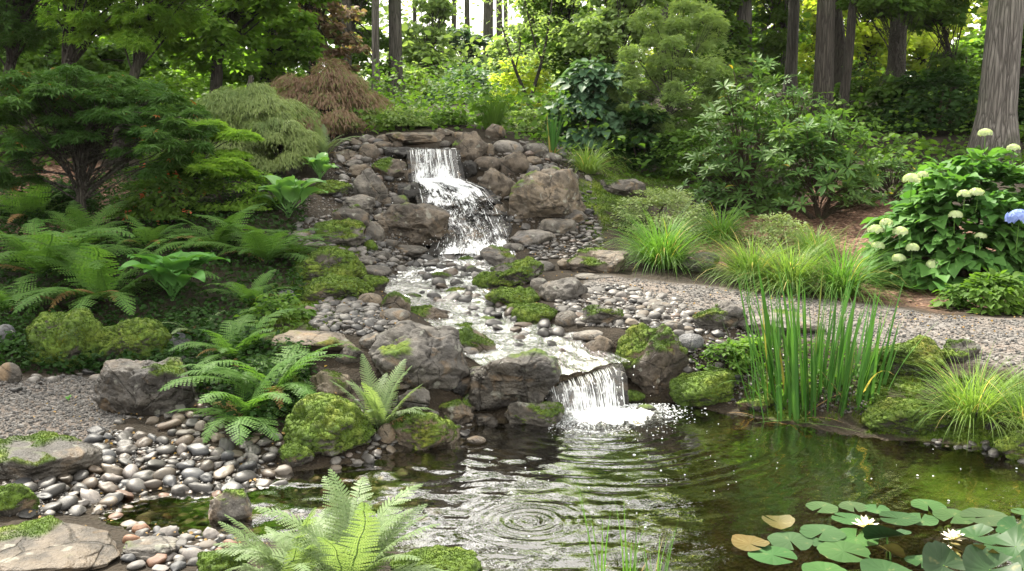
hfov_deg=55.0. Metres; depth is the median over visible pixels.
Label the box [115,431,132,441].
pebble
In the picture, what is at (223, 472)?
pebble
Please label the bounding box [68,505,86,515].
pebble
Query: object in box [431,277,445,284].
pebble
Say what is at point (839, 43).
forest tree
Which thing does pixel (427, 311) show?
boulder
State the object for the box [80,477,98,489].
pebble
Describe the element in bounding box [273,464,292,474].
pebble
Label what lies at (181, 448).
pebble
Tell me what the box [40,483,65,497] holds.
pebble
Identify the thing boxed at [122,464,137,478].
pebble
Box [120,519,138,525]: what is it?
pebble
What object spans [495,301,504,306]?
pebble
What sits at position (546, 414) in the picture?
boulder
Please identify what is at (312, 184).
rock
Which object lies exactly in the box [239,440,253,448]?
pebble
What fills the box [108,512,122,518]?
pebble
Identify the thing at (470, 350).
rock
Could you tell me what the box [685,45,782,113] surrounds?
understory shrub
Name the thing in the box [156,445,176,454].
pebble
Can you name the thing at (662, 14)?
tall tree
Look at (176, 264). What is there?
hosta
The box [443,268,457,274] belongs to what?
pebble
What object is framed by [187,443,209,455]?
pebble
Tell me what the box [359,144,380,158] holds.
rock
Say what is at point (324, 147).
fern
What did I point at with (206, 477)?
pebble
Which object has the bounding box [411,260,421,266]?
pebble
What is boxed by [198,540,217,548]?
pebble
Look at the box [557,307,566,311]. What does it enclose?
pebble
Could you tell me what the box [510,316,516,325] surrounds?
pebble
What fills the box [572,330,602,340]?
rock
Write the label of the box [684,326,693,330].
pebble
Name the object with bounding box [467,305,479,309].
pebble
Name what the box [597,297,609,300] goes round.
pebble
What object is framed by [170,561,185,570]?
pebble
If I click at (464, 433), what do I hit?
pebble
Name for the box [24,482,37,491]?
pebble
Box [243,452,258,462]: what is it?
pebble
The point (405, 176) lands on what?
rock
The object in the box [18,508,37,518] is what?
pebble
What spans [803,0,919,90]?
forest tree
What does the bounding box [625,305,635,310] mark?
pebble
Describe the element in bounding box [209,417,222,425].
pebble
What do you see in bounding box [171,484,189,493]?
pebble
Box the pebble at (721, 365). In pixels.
[715,362,724,368]
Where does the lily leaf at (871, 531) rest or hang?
on the pond water at (468, 497)
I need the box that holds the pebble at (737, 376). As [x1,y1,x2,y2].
[735,374,742,380]
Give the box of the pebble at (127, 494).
[115,490,133,497]
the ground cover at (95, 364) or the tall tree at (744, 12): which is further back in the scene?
the tall tree at (744, 12)
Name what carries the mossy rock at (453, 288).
on the ground at (848, 423)
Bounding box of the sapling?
[483,0,575,115]
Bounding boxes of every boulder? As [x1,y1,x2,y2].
[0,483,39,515]
[24,307,103,366]
[92,356,203,415]
[96,317,171,361]
[196,549,251,570]
[208,488,252,520]
[278,442,314,466]
[282,391,375,456]
[293,245,366,279]
[301,272,374,300]
[306,179,352,194]
[309,369,350,394]
[312,218,365,246]
[332,206,370,231]
[343,194,375,215]
[351,168,387,202]
[368,320,469,390]
[371,157,407,177]
[374,202,449,246]
[390,182,422,201]
[390,545,482,570]
[391,408,460,449]
[396,245,427,257]
[396,386,429,410]
[410,304,450,318]
[439,399,473,424]
[452,131,488,160]
[458,326,495,353]
[468,348,561,410]
[478,168,515,196]
[480,244,516,265]
[485,286,539,304]
[488,256,543,286]
[504,401,564,426]
[508,166,585,219]
[511,302,557,321]
[539,277,587,300]
[558,209,587,222]
[580,304,623,323]
[615,322,689,393]
[669,368,736,406]
[682,252,719,272]
[692,301,747,329]
[736,393,775,412]
[861,396,953,435]
[870,334,945,375]
[942,339,980,361]
[964,400,1006,429]
[993,428,1023,459]
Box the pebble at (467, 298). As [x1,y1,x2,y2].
[458,295,472,301]
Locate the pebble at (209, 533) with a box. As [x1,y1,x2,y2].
[202,527,219,538]
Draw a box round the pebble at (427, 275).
[422,273,432,278]
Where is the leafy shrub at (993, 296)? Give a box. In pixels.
[929,267,1023,315]
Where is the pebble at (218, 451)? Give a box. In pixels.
[211,447,223,455]
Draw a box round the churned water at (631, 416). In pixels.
[564,406,671,429]
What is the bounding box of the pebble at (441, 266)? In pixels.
[436,263,445,268]
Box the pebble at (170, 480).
[163,475,176,486]
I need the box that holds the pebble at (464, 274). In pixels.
[460,272,471,275]
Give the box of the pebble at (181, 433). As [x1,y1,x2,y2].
[175,429,195,436]
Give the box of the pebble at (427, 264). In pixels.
[423,261,437,266]
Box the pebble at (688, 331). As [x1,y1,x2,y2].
[684,330,694,333]
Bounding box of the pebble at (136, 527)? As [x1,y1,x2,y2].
[131,523,150,532]
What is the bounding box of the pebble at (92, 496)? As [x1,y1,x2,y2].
[80,488,100,503]
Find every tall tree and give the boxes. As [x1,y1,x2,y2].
[342,0,351,73]
[371,0,380,94]
[387,0,405,101]
[412,0,416,37]
[451,0,455,67]
[464,0,469,52]
[483,0,492,57]
[496,0,502,61]
[503,0,507,34]
[586,0,593,34]
[657,4,667,93]
[733,0,753,100]
[781,0,799,101]
[810,0,835,131]
[836,0,857,125]
[886,17,906,80]
[965,0,1023,163]
[1018,45,1023,97]
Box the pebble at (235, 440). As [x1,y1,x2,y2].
[230,432,247,443]
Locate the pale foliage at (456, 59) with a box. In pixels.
[355,0,649,94]
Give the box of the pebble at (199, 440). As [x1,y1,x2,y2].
[192,437,208,444]
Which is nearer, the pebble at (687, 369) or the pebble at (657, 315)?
the pebble at (687, 369)
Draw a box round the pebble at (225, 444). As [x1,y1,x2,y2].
[219,437,234,450]
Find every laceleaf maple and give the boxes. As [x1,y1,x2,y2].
[144,75,321,169]
[230,110,325,174]
[260,55,394,139]
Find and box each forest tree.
[0,0,108,134]
[0,21,152,79]
[32,0,69,57]
[34,0,138,158]
[90,14,203,97]
[109,0,217,160]
[153,0,341,92]
[178,47,294,97]
[194,6,325,86]
[276,0,372,92]
[317,0,391,83]
[402,0,461,93]
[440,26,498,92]
[481,1,567,89]
[508,0,594,92]
[558,0,673,100]
[605,0,735,146]
[656,0,760,79]
[683,51,810,89]
[752,0,812,86]
[797,0,859,78]
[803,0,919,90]
[834,0,851,104]
[835,0,945,119]
[854,0,967,82]
[888,0,977,116]
[949,24,985,92]
[954,0,1023,111]
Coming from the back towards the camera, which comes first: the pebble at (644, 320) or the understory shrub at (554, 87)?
the understory shrub at (554, 87)
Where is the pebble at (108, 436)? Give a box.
[103,433,114,439]
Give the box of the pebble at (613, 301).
[604,299,616,304]
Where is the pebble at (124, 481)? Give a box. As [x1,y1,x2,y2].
[119,479,128,485]
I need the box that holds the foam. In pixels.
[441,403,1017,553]
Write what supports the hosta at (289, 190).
on the ground at (848, 423)
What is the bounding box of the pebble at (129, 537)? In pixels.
[122,534,139,543]
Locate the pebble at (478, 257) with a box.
[474,255,484,259]
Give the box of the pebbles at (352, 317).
[0,137,1023,570]
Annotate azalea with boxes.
[0,174,101,219]
[103,156,222,224]
[183,156,280,211]
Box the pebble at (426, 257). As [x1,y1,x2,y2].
[417,254,434,259]
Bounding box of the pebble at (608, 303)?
[604,301,612,305]
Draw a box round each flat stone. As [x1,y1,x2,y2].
[0,431,102,480]
[0,515,119,570]
[121,536,177,560]
[270,330,355,350]
[288,231,311,239]
[297,242,326,250]
[380,147,421,157]
[385,132,444,143]
[452,132,462,137]
[510,229,554,246]
[537,218,575,235]
[566,247,628,272]
[599,178,645,197]
[737,309,826,335]
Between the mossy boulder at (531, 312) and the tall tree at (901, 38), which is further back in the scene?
the tall tree at (901, 38)
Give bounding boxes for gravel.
[0,276,1023,441]
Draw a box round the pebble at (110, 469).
[101,463,122,475]
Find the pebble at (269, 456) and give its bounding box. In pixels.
[261,452,276,461]
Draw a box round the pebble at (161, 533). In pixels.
[152,532,165,535]
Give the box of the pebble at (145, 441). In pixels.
[134,436,152,447]
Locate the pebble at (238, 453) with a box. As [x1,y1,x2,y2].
[232,450,243,457]
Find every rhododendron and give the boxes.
[675,52,805,217]
[742,71,847,139]
[760,106,883,218]
[844,147,930,206]
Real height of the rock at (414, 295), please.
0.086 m
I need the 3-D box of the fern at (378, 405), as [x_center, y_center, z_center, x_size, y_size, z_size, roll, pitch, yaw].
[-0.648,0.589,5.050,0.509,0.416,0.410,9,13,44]
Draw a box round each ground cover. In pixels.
[0,163,317,440]
[523,131,879,409]
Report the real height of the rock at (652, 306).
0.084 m
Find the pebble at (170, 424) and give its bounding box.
[156,419,182,430]
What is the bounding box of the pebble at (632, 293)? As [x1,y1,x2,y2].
[629,291,637,295]
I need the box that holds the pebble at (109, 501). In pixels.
[100,496,117,506]
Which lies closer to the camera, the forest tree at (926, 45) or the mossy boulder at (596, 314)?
the mossy boulder at (596, 314)
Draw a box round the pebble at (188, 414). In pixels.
[185,411,194,417]
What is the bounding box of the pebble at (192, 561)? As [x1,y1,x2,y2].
[186,557,197,565]
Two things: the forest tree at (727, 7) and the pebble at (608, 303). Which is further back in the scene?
the forest tree at (727, 7)
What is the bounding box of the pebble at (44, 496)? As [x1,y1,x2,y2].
[36,492,51,500]
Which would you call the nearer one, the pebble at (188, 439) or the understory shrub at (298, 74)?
the pebble at (188, 439)
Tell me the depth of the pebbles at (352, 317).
6.55 m
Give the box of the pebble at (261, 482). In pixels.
[255,478,271,486]
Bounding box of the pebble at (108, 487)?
[98,481,119,493]
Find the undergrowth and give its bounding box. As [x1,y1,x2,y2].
[0,44,1023,186]
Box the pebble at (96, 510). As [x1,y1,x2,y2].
[92,504,103,514]
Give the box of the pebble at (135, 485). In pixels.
[126,478,145,491]
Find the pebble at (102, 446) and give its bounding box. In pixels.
[92,443,110,449]
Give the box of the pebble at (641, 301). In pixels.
[636,299,647,304]
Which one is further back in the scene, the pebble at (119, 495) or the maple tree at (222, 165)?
the maple tree at (222, 165)
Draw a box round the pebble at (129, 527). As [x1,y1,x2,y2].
[126,524,135,530]
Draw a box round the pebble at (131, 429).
[124,427,134,432]
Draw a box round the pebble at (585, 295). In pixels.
[580,293,590,298]
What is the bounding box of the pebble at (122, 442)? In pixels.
[117,439,133,446]
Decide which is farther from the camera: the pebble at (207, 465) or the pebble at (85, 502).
the pebble at (207, 465)
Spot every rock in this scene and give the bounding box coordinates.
[0,324,17,345]
[0,362,21,382]
[89,374,99,380]
[169,333,193,351]
[275,375,304,388]
[277,289,294,295]
[279,164,299,173]
[301,178,315,186]
[333,149,358,159]
[335,306,353,313]
[335,344,363,363]
[342,159,363,167]
[348,164,371,176]
[349,138,361,145]
[358,134,373,142]
[358,293,382,304]
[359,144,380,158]
[359,256,376,265]
[359,333,378,348]
[362,274,389,289]
[364,221,384,241]
[364,239,378,250]
[365,265,391,276]
[371,251,391,258]
[373,141,393,147]
[376,134,390,141]
[377,423,396,443]
[379,308,411,320]
[381,290,411,310]
[382,196,390,203]
[383,239,398,247]
[390,195,408,203]
[392,141,402,146]
[403,170,408,180]
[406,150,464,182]
[406,293,420,296]
[410,180,511,254]
[432,271,453,277]
[436,128,453,135]
[440,140,451,147]
[446,286,464,290]
[452,376,470,396]
[455,322,472,326]
[458,255,474,259]
[462,160,477,177]
[462,394,476,410]
[463,347,478,358]
[464,266,482,272]
[467,436,485,444]
[471,271,496,287]
[473,413,497,424]
[474,156,499,170]
[481,316,495,318]
[485,124,505,139]
[486,143,493,154]
[493,140,523,152]
[493,202,509,215]
[500,151,529,174]
[503,243,524,250]
[506,302,526,308]
[523,143,548,155]
[526,165,539,172]
[527,156,541,164]
[530,278,546,289]
[541,261,554,270]
[542,152,562,162]
[543,164,558,168]
[545,362,628,411]
[555,310,577,325]
[557,258,569,268]
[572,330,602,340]
[575,273,600,279]
[583,335,614,351]
[628,389,645,401]
[636,164,659,172]
[636,404,655,410]
[647,301,671,310]
[665,321,684,330]
[679,333,703,349]
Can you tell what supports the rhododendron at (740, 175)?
on the ground at (848, 423)
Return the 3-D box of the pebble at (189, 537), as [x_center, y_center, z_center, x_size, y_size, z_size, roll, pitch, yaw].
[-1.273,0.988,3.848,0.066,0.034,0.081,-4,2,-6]
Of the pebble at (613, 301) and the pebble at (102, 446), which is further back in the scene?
the pebble at (613, 301)
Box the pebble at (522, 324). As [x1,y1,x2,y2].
[514,322,532,326]
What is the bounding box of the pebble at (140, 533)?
[135,528,148,536]
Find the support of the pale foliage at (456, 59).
on the ground at (848, 423)
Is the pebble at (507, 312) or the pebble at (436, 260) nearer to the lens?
the pebble at (507, 312)
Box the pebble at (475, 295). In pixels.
[471,293,480,296]
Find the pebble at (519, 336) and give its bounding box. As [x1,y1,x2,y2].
[512,335,526,340]
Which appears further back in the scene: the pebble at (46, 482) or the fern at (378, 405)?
the fern at (378, 405)
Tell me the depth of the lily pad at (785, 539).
3.86 m
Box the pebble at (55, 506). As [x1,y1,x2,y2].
[39,502,61,512]
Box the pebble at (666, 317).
[662,314,671,319]
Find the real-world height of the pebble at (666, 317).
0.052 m
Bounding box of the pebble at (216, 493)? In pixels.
[212,490,221,496]
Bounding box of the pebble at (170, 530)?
[159,525,179,536]
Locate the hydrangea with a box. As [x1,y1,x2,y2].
[857,128,1023,293]
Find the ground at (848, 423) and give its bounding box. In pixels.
[0,83,1023,570]
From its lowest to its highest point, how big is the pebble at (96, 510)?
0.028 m
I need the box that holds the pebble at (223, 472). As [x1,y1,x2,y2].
[213,464,234,479]
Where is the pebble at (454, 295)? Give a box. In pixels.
[443,292,461,299]
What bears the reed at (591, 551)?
on the pond water at (468, 497)
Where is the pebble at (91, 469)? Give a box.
[87,465,103,473]
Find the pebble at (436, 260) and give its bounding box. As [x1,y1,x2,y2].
[427,258,439,262]
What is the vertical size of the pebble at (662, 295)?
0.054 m
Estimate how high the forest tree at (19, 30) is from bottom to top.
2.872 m
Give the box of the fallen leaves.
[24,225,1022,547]
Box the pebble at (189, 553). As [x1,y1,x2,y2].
[181,547,202,559]
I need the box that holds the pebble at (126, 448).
[116,444,136,454]
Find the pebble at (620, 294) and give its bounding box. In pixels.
[615,291,626,297]
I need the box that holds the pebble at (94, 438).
[84,433,103,443]
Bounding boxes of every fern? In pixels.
[0,183,99,223]
[0,218,156,277]
[0,233,220,315]
[0,273,74,313]
[36,200,132,251]
[103,213,202,248]
[152,203,286,254]
[158,343,354,408]
[162,310,224,333]
[167,308,296,368]
[167,351,307,444]
[178,215,335,262]
[190,365,217,385]
[195,269,297,304]
[214,502,398,570]
[215,469,448,570]
[240,563,274,570]
[257,236,331,255]
[306,121,360,153]
[329,354,434,429]
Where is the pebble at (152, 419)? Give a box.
[145,416,158,423]
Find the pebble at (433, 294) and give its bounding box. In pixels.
[426,292,440,297]
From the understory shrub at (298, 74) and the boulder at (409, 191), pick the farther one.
the understory shrub at (298, 74)
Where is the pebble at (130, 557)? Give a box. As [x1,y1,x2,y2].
[120,553,135,561]
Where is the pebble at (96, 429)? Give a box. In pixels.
[87,425,105,433]
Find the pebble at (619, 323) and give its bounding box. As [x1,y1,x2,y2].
[613,320,624,326]
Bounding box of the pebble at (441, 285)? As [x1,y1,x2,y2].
[435,283,447,287]
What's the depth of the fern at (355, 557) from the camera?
3.29 m
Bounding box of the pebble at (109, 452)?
[102,449,115,457]
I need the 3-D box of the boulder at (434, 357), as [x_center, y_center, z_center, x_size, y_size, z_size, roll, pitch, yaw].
[-0.528,0.440,5.540,0.581,0.465,0.453,0,9,0]
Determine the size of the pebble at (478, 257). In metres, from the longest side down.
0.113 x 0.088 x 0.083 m
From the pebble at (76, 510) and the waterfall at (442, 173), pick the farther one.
the waterfall at (442, 173)
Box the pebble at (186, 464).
[176,460,194,469]
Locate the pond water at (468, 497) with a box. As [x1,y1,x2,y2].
[99,399,1023,570]
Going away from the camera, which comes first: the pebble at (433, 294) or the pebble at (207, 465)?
the pebble at (207, 465)
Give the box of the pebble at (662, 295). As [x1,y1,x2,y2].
[655,293,666,298]
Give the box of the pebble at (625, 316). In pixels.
[622,314,631,319]
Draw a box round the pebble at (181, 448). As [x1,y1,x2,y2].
[176,443,189,454]
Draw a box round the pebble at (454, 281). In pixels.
[450,279,463,284]
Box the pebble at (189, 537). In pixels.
[178,533,194,541]
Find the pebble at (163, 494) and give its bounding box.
[158,493,169,496]
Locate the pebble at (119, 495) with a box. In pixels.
[102,492,123,503]
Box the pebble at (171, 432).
[167,429,177,435]
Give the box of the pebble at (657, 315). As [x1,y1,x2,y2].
[647,312,660,318]
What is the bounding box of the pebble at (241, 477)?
[234,470,256,483]
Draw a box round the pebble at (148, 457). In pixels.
[142,451,157,461]
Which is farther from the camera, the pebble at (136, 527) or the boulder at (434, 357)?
the boulder at (434, 357)
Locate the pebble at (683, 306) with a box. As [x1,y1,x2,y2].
[679,304,687,309]
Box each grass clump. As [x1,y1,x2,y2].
[464,87,516,129]
[553,138,634,178]
[590,200,737,275]
[679,197,766,246]
[681,224,816,294]
[719,230,857,300]
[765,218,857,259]
[771,214,933,309]
[879,341,1023,455]
[944,344,1023,434]
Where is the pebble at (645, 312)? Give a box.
[637,310,648,315]
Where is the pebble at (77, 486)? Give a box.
[71,483,87,494]
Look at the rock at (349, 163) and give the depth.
10.27 m
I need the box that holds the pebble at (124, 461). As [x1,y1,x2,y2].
[118,457,132,466]
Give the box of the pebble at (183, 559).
[174,557,185,561]
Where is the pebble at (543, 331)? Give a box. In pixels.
[537,327,550,335]
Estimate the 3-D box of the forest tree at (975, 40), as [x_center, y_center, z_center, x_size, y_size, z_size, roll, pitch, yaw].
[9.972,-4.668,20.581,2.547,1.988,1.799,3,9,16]
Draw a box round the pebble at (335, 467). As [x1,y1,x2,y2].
[330,465,341,469]
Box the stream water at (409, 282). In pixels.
[384,254,629,379]
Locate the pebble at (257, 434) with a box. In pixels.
[252,431,263,435]
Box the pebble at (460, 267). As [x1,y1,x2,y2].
[454,265,465,270]
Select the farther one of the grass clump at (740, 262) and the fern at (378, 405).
the grass clump at (740, 262)
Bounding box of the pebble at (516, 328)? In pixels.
[510,326,521,331]
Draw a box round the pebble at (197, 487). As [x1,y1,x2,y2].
[188,482,213,491]
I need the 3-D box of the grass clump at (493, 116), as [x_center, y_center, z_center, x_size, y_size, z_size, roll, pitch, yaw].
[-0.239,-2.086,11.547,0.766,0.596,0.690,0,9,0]
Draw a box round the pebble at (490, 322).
[485,319,502,325]
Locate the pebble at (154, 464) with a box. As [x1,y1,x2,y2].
[145,459,165,470]
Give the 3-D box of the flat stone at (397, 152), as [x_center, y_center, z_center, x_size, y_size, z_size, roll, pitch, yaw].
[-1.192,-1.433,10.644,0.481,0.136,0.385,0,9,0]
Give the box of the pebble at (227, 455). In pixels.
[221,450,234,460]
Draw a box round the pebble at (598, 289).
[591,286,604,292]
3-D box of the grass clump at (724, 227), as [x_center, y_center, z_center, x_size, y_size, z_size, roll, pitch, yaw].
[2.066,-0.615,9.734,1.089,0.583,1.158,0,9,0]
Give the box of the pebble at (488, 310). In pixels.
[483,307,494,314]
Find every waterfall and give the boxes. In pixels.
[392,149,458,182]
[550,365,650,416]
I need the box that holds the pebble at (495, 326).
[492,324,502,331]
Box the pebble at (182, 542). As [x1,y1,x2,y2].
[176,539,186,546]
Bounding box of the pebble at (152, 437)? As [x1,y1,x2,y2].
[148,434,156,442]
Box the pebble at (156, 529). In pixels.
[153,526,160,532]
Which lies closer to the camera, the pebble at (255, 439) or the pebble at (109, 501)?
the pebble at (109, 501)
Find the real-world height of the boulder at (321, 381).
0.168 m
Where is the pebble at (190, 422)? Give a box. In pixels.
[185,418,199,426]
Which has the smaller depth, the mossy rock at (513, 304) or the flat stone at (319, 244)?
the mossy rock at (513, 304)
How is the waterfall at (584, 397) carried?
attached to the ledge rock at (559, 388)
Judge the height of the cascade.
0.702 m
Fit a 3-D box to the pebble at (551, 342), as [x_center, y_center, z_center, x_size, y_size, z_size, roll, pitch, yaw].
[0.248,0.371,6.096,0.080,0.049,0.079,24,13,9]
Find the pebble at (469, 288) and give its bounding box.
[466,286,475,290]
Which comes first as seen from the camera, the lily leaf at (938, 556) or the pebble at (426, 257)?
the lily leaf at (938, 556)
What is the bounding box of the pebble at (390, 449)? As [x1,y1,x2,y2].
[386,445,395,452]
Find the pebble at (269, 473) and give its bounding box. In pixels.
[261,469,275,477]
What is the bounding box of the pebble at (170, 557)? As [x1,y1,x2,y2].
[165,553,174,561]
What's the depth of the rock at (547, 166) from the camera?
10.55 m
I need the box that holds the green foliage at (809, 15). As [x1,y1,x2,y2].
[641,0,987,83]
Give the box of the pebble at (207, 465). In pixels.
[200,459,213,471]
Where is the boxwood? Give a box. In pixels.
[620,150,666,174]
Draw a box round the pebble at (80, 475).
[72,470,88,481]
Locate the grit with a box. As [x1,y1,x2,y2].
[2,141,873,516]
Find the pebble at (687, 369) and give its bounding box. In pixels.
[682,366,692,373]
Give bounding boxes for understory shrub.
[0,111,55,153]
[109,73,237,139]
[175,73,245,104]
[269,73,325,112]
[349,106,393,125]
[370,61,456,98]
[371,105,439,127]
[413,64,526,102]
[426,109,471,125]
[486,56,556,109]
[501,109,546,132]
[528,56,635,101]
[650,110,749,175]
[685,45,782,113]
[834,60,919,114]
[858,69,979,131]
[923,44,983,94]
[965,74,1023,136]
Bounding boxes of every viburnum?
[537,54,655,149]
[604,107,682,165]
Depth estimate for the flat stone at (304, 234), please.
8.51 m
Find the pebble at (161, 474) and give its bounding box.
[153,467,175,480]
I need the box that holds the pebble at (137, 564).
[126,560,145,569]
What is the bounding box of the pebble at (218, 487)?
[213,484,221,491]
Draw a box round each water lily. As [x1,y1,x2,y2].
[852,515,878,526]
[941,529,966,540]
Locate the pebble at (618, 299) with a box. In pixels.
[613,297,624,301]
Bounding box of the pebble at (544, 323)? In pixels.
[537,319,550,328]
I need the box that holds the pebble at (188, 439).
[175,434,194,445]
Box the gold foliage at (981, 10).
[640,0,987,82]
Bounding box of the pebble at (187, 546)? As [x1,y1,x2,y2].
[184,545,201,549]
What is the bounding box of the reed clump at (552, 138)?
[545,112,565,152]
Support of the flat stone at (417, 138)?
on the ground at (848, 423)
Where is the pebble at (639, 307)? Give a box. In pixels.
[635,305,645,309]
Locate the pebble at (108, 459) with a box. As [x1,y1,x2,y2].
[102,455,115,463]
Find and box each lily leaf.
[862,524,911,543]
[877,543,904,559]
[922,540,965,570]
[951,542,999,568]
[962,543,1021,570]
[984,521,1023,560]
[1011,550,1023,570]
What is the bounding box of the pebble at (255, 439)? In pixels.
[247,435,259,443]
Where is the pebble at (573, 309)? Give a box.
[568,307,579,311]
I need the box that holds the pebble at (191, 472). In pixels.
[181,468,204,479]
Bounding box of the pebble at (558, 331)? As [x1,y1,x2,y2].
[550,326,564,337]
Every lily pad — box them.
[731,534,769,550]
[748,545,796,564]
[762,515,794,528]
[767,531,813,549]
[794,537,821,545]
[799,524,845,541]
[802,561,846,570]
[806,501,837,512]
[817,540,870,562]
[831,512,861,524]
[838,501,866,511]
[840,528,878,545]
[860,558,911,570]
[864,504,889,513]
[879,511,920,525]
[904,555,922,567]
[909,513,938,525]
[911,499,946,510]
[932,509,974,523]
[955,523,999,544]
[960,508,1006,525]
[996,515,1023,532]
[1011,508,1023,514]
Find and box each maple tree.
[0,61,220,226]
[160,118,265,201]
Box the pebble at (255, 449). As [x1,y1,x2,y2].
[245,445,260,454]
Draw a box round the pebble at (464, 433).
[460,430,469,436]
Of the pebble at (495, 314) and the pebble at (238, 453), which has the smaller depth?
the pebble at (238, 453)
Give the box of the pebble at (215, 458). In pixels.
[206,455,220,460]
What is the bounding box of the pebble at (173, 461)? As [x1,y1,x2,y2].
[167,459,178,465]
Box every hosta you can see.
[118,250,229,300]
[253,175,327,217]
[298,151,338,178]
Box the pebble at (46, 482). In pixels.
[37,475,55,488]
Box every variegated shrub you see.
[609,185,716,237]
[742,212,814,249]
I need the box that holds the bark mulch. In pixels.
[2,162,1016,306]
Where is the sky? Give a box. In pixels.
[100,0,980,79]
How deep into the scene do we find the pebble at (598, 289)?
7.31 m
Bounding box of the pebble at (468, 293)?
[463,291,472,294]
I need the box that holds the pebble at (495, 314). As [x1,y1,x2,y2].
[489,311,502,317]
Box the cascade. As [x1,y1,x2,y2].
[392,178,514,254]
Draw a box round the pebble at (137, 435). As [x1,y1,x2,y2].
[132,431,147,441]
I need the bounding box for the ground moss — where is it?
[251,168,1023,448]
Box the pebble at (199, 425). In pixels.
[195,420,207,431]
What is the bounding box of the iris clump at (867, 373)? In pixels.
[710,256,925,428]
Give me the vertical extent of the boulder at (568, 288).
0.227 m
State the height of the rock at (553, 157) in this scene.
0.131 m
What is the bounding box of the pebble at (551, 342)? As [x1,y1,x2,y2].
[547,340,556,347]
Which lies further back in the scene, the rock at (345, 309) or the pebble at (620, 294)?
the pebble at (620, 294)
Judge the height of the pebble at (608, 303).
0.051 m
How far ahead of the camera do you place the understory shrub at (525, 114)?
12.36 m
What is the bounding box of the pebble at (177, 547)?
[174,544,182,551]
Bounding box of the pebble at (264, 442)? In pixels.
[256,438,271,446]
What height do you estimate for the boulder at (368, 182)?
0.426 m
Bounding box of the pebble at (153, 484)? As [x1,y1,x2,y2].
[144,479,162,488]
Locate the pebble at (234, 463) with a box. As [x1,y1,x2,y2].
[224,460,238,467]
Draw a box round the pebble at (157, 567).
[152,564,168,570]
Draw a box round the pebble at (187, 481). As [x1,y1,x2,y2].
[183,477,198,486]
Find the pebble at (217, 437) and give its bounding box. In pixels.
[211,433,224,442]
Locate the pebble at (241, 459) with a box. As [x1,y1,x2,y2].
[235,455,247,463]
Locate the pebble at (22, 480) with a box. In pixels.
[12,477,31,483]
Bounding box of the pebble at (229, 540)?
[223,539,237,547]
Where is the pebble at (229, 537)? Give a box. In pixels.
[226,534,237,540]
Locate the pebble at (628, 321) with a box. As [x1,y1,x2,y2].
[625,318,637,324]
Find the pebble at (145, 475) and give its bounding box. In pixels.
[131,470,154,481]
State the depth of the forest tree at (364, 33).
20.33 m
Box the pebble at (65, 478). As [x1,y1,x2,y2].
[57,474,72,483]
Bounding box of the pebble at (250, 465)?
[238,460,256,471]
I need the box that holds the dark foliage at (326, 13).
[42,0,356,86]
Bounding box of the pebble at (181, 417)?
[172,413,184,421]
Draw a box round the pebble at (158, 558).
[146,553,167,566]
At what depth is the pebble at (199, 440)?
4.82 m
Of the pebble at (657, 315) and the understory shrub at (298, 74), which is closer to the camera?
the pebble at (657, 315)
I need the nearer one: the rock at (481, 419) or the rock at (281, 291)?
the rock at (481, 419)
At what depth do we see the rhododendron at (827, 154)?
10.09 m
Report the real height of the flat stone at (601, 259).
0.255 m
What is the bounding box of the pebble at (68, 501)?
[56,494,77,510]
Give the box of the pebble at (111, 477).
[100,473,123,482]
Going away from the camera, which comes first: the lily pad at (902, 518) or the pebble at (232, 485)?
the lily pad at (902, 518)
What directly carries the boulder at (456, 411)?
on the ground at (848, 423)
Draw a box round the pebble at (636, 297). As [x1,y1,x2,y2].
[629,295,641,299]
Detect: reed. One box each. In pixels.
[575,475,614,570]
[615,503,648,570]
[639,523,677,570]
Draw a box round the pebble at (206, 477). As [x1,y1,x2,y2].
[200,472,212,482]
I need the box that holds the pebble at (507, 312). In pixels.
[504,307,513,315]
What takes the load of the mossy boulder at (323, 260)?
on the ground at (848, 423)
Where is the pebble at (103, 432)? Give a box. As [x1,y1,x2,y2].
[97,430,105,435]
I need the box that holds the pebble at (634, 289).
[626,287,640,291]
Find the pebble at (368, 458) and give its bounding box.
[361,453,374,462]
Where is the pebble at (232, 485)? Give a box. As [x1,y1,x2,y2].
[221,481,243,491]
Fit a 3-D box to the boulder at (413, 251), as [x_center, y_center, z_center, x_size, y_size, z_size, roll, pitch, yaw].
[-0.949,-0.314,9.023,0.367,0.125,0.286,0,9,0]
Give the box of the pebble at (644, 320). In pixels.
[640,317,651,323]
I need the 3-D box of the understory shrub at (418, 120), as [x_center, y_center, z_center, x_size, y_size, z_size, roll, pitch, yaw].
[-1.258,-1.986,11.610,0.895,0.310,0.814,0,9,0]
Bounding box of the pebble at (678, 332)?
[673,329,684,335]
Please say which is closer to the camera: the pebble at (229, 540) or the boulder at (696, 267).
the pebble at (229, 540)
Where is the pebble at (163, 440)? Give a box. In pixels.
[155,436,169,444]
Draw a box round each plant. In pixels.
[4,337,26,351]
[147,303,226,329]
[228,290,316,329]
[698,338,758,374]
[727,334,773,359]
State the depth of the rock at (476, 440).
5.08 m
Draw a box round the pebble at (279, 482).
[270,480,288,484]
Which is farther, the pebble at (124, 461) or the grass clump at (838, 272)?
the grass clump at (838, 272)
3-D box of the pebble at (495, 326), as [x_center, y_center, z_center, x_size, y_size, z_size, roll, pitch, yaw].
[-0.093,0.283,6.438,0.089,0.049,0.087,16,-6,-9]
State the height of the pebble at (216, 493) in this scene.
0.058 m
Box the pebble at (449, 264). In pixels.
[445,262,455,266]
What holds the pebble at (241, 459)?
on the ground at (848, 423)
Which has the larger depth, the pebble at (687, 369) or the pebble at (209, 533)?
the pebble at (687, 369)
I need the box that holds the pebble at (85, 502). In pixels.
[76,499,90,505]
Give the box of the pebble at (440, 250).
[436,247,444,252]

